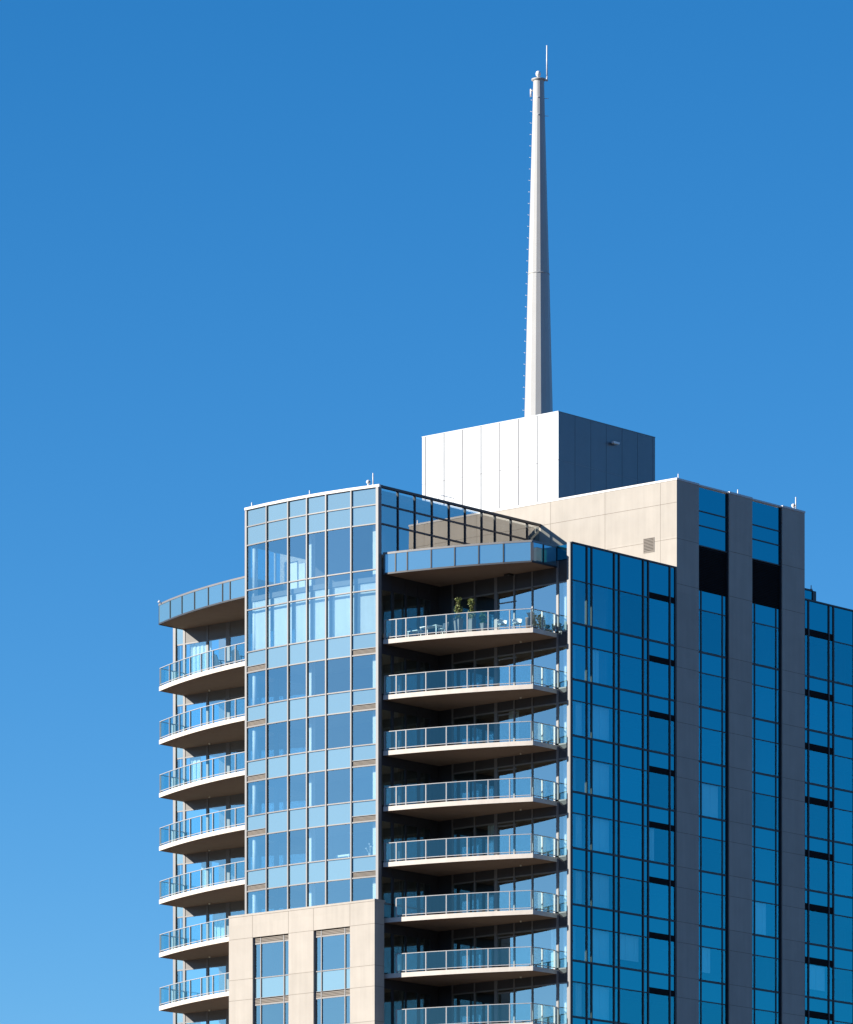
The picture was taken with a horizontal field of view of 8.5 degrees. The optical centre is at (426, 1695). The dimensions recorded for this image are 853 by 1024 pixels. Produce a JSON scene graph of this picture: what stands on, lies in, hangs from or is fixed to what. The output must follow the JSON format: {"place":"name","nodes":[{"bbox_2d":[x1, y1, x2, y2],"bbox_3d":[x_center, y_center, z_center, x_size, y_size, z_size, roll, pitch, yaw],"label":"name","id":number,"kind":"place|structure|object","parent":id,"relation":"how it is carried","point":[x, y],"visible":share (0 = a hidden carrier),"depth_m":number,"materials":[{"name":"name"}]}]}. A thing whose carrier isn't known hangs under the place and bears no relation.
{"place":"outdoors","nodes":[
{"label":"outdoors","id":0,"kind":"place"},
{"bbox_2d":[0,0,852,1023],"label":"sky","id":1,"kind":"structure","parent":0,"point":[257,252],"materials":[{"name":"blue"}]},
{"bbox_2d":[158,411,852,1023],"bbox_3d":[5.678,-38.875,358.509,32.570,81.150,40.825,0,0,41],"label":"apartment tower","id":2,"kind":"structure","parent":0,"point":[622,793],"depth_m":345.93,"materials":[{"name":"glass"}]},
{"bbox_2d":[211,654,228,667],"bbox_3d":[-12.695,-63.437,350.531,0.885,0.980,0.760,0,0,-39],"label":"garden chair","id":3,"kind":"object","parent":2,"relation":"on","point":[216,662],"visible":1,"depth_m":350.29,"materials":[{"name":"blue plastic"}]},
{"bbox_2d":[230,649,244,663],"bbox_3d":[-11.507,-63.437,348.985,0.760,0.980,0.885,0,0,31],"label":"garden chair","id":4,"kind":"object","parent":2,"relation":"on","point":[233,656],"visible":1,"depth_m":348.71,"materials":[{"name":"blue plastic"}]},
{"bbox_2d":[255,599,270,649],"bbox_3d":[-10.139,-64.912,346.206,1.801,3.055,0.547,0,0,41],"label":"window","id":5,"kind":"structure","parent":2,"relation":"in","point":[259,613],"depth_m":346.32,"materials":[{"name":"white glass"}]},
{"bbox_2d":[254,934,288,998],"bbox_3d":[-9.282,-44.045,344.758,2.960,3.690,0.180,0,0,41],"label":"punched window","id":6,"kind":"structure","parent":2,"relation":"in","point":[270,986],"depth_m":344.89,"materials":[{"name":"blue glass"}]},
{"bbox_2d":[254,996,288,1023],"bbox_3d":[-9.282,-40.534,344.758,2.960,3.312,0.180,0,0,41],"label":"punched window","id":7,"kind":"structure","parent":2,"relation":"in","point":[260,1002],"depth_m":344.97,"materials":[{"name":"grey glass"}]},
{"bbox_2d":[273,595,292,646],"bbox_3d":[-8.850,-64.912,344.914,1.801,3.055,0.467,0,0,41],"label":"window","id":8,"kind":"structure","parent":2,"relation":"in","point":[279,611],"depth_m":344.97,"materials":[{"name":"white glass"}]},
{"bbox_2d":[294,591,310,642],"bbox_3d":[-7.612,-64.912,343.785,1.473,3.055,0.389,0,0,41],"label":"window","id":9,"kind":"structure","parent":2,"relation":"in","point":[300,607],"depth_m":343.88,"materials":[{"name":"white glass"}]},
{"bbox_2d":[313,588,329,639],"bbox_3d":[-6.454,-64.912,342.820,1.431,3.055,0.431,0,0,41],"label":"window","id":10,"kind":"structure","parent":2,"relation":"in","point":[319,604],"depth_m":342.87,"materials":[{"name":"glass"}]},
{"bbox_2d":[315,927,349,991],"bbox_3d":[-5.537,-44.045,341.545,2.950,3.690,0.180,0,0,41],"label":"punched window","id":11,"kind":"structure","parent":2,"relation":"in","point":[333,979],"depth_m":341.62,"materials":[{"name":"blue glass"}]},
{"bbox_2d":[315,989,349,1023],"bbox_3d":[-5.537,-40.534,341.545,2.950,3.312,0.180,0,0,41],"label":"punched window","id":12,"kind":"structure","parent":2,"relation":"in","point":[344,993],"depth_m":341.70,"materials":[{"name":"grey glass"}]},
{"bbox_2d":[336,854,349,858],"bbox_3d":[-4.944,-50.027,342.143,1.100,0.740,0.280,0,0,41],"label":"display shelf","id":13,"kind":"object","parent":2,"relation":"on","point":[342,856],"visible":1,"depth_m":342.04,"materials":[{"name":"white paint"}]},
{"bbox_2d":[332,585,354,636],"bbox_3d":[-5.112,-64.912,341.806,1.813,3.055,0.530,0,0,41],"label":"window","id":14,"kind":"structure","parent":2,"relation":"in","point":[341,603],"depth_m":341.87,"materials":[{"name":"glass"}]},
{"bbox_2d":[357,582,375,633],"bbox_3d":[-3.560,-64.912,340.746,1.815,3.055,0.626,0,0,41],"label":"window","id":15,"kind":"structure","parent":2,"relation":"in","point":[366,600],"depth_m":340.87,"materials":[{"name":"glass"}]},
{"bbox_2d":[382,568,437,639],"bbox_3d":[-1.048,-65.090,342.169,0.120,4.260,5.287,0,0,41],"label":"wall","id":16,"kind":"structure","parent":2,"relation":"in","point":[418,590],"depth_m":342.37,"materials":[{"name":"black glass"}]},
{"bbox_2d":[382,640,437,695],"bbox_3d":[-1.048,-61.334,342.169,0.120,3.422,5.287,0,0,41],"label":"recess window","id":17,"kind":"structure","parent":2,"relation":"in","point":[392,651],"depth_m":342.54,"materials":[{"name":"black glass"}]},
{"bbox_2d":[382,694,437,750],"bbox_3d":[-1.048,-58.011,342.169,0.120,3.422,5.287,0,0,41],"label":"recess window","id":18,"kind":"structure","parent":2,"relation":"in","point":[419,712],"depth_m":342.62,"materials":[{"name":"black glass"}]},
{"bbox_2d":[382,750,437,806],"bbox_3d":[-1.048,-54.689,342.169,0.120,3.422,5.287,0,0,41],"label":"recess window","id":19,"kind":"structure","parent":2,"relation":"in","point":[391,762],"depth_m":342.62,"materials":[{"name":"black glass"}]},
{"bbox_2d":[382,806,437,861],"bbox_3d":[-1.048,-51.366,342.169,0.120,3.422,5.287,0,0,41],"label":"recess window","id":20,"kind":"structure","parent":2,"relation":"in","point":[392,818],"depth_m":342.62,"materials":[{"name":"black glass"}]},
{"bbox_2d":[382,862,437,917],"bbox_3d":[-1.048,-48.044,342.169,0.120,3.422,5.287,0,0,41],"label":"recess window","id":21,"kind":"structure","parent":2,"relation":"in","point":[431,880],"depth_m":342.66,"materials":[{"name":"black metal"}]},
{"bbox_2d":[384,917,437,973],"bbox_3d":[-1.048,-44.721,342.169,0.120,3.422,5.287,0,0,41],"label":"recess window","id":22,"kind":"structure","parent":2,"relation":"in","point":[391,929],"depth_m":342.71,"materials":[{"name":"black glass"}]},
{"bbox_2d":[384,973,437,1023],"bbox_3d":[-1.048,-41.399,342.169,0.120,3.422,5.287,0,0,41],"label":"recess window","id":23,"kind":"structure","parent":2,"relation":"in","point":[432,991],"depth_m":342.71,"materials":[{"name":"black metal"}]},
{"bbox_2d":[407,630,424,636],"bbox_3d":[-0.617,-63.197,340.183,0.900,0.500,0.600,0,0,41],"label":"patio table","id":24,"kind":"object","parent":2,"relation":"on","point":[415,631],"visible":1,"depth_m":340.09,"materials":[{"name":"white paint"}]},
{"bbox_2d":[420,624,442,635],"bbox_3d":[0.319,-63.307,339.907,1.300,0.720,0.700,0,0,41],"label":"patio table","id":25,"kind":"object","parent":2,"relation":"on","point":[436,626],"visible":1,"depth_m":339.93,"materials":[{"name":"white paint"}]},
{"bbox_2d":[438,622,448,631],"bbox_3d":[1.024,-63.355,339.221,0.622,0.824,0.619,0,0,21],"label":"patio chair","id":26,"kind":"object","parent":2,"relation":"on","point":[444,627],"visible":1,"depth_m":339.02,"materials":[{"name":"white paint"}]},
{"bbox_2d":[453,597,463,632],"bbox_3d":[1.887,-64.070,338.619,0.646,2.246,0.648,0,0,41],"label":"potted plant","id":27,"kind":"object","parent":2,"relation":"on","point":[458,622],"visible":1,"depth_m":338.51,"materials":[{"name":"green plant"}]},
{"bbox_2d":[466,598,476,631],"bbox_3d":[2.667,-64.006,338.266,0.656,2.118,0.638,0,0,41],"label":"potted plant","id":28,"kind":"object","parent":2,"relation":"on","point":[471,623],"visible":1,"depth_m":338.19,"materials":[{"name":"green plant"}]},
{"bbox_2d":[478,612,487,630],"bbox_3d":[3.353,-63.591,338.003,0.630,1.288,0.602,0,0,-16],"label":"potted plant","id":29,"kind":"object","parent":2,"relation":"on","point":[482,618],"visible":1,"depth_m":337.91,"materials":[{"name":"green plant"}]},
{"bbox_2d":[497,619,506,629],"bbox_3d":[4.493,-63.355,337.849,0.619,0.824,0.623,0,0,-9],"label":"patio chair","id":30,"kind":"object","parent":2,"relation":"on","point":[501,622],"visible":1,"depth_m":337.97,"materials":[{"name":"white paint"}]},
{"bbox_2d":[512,618,521,628],"bbox_3d":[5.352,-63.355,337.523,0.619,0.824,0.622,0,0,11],"label":"patio chair","id":31,"kind":"object","parent":2,"relation":"on","point":[517,621],"visible":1,"depth_m":337.65,"materials":[{"name":"white paint"}]},
{"bbox_2d":[525,617,530,627],"bbox_3d":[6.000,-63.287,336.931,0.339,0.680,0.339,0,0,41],"label":"planter","id":32,"kind":"object","parent":2,"relation":"on","point":[528,622],"visible":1,"depth_m":336.80,"materials":[{"name":"ceramic"}]},
{"bbox_2d":[523,45,552,416],"bbox_3d":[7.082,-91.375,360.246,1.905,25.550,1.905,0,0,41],"label":"antenna mast","id":33,"kind":"object","parent":2,"relation":"on","point":[538,388],"visible":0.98,"depth_m":359.73,"materials":[{"name":"white metal"}]},
{"bbox_2d":[526,611,540,627],"bbox_3d":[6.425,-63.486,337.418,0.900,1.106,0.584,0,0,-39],"label":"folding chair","id":34,"kind":"object","parent":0,"point":[534,621],"visible":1,"depth_m":337.21,"materials":[{"name":"metal"}]},
{"bbox_2d":[539,619,550,631],"bbox_3d":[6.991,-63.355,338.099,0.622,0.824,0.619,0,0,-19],"label":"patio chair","id":35,"kind":"object","parent":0,"point":[545,625],"visible":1,"depth_m":337.96,"materials":[{"name":"metal"}]}
]}

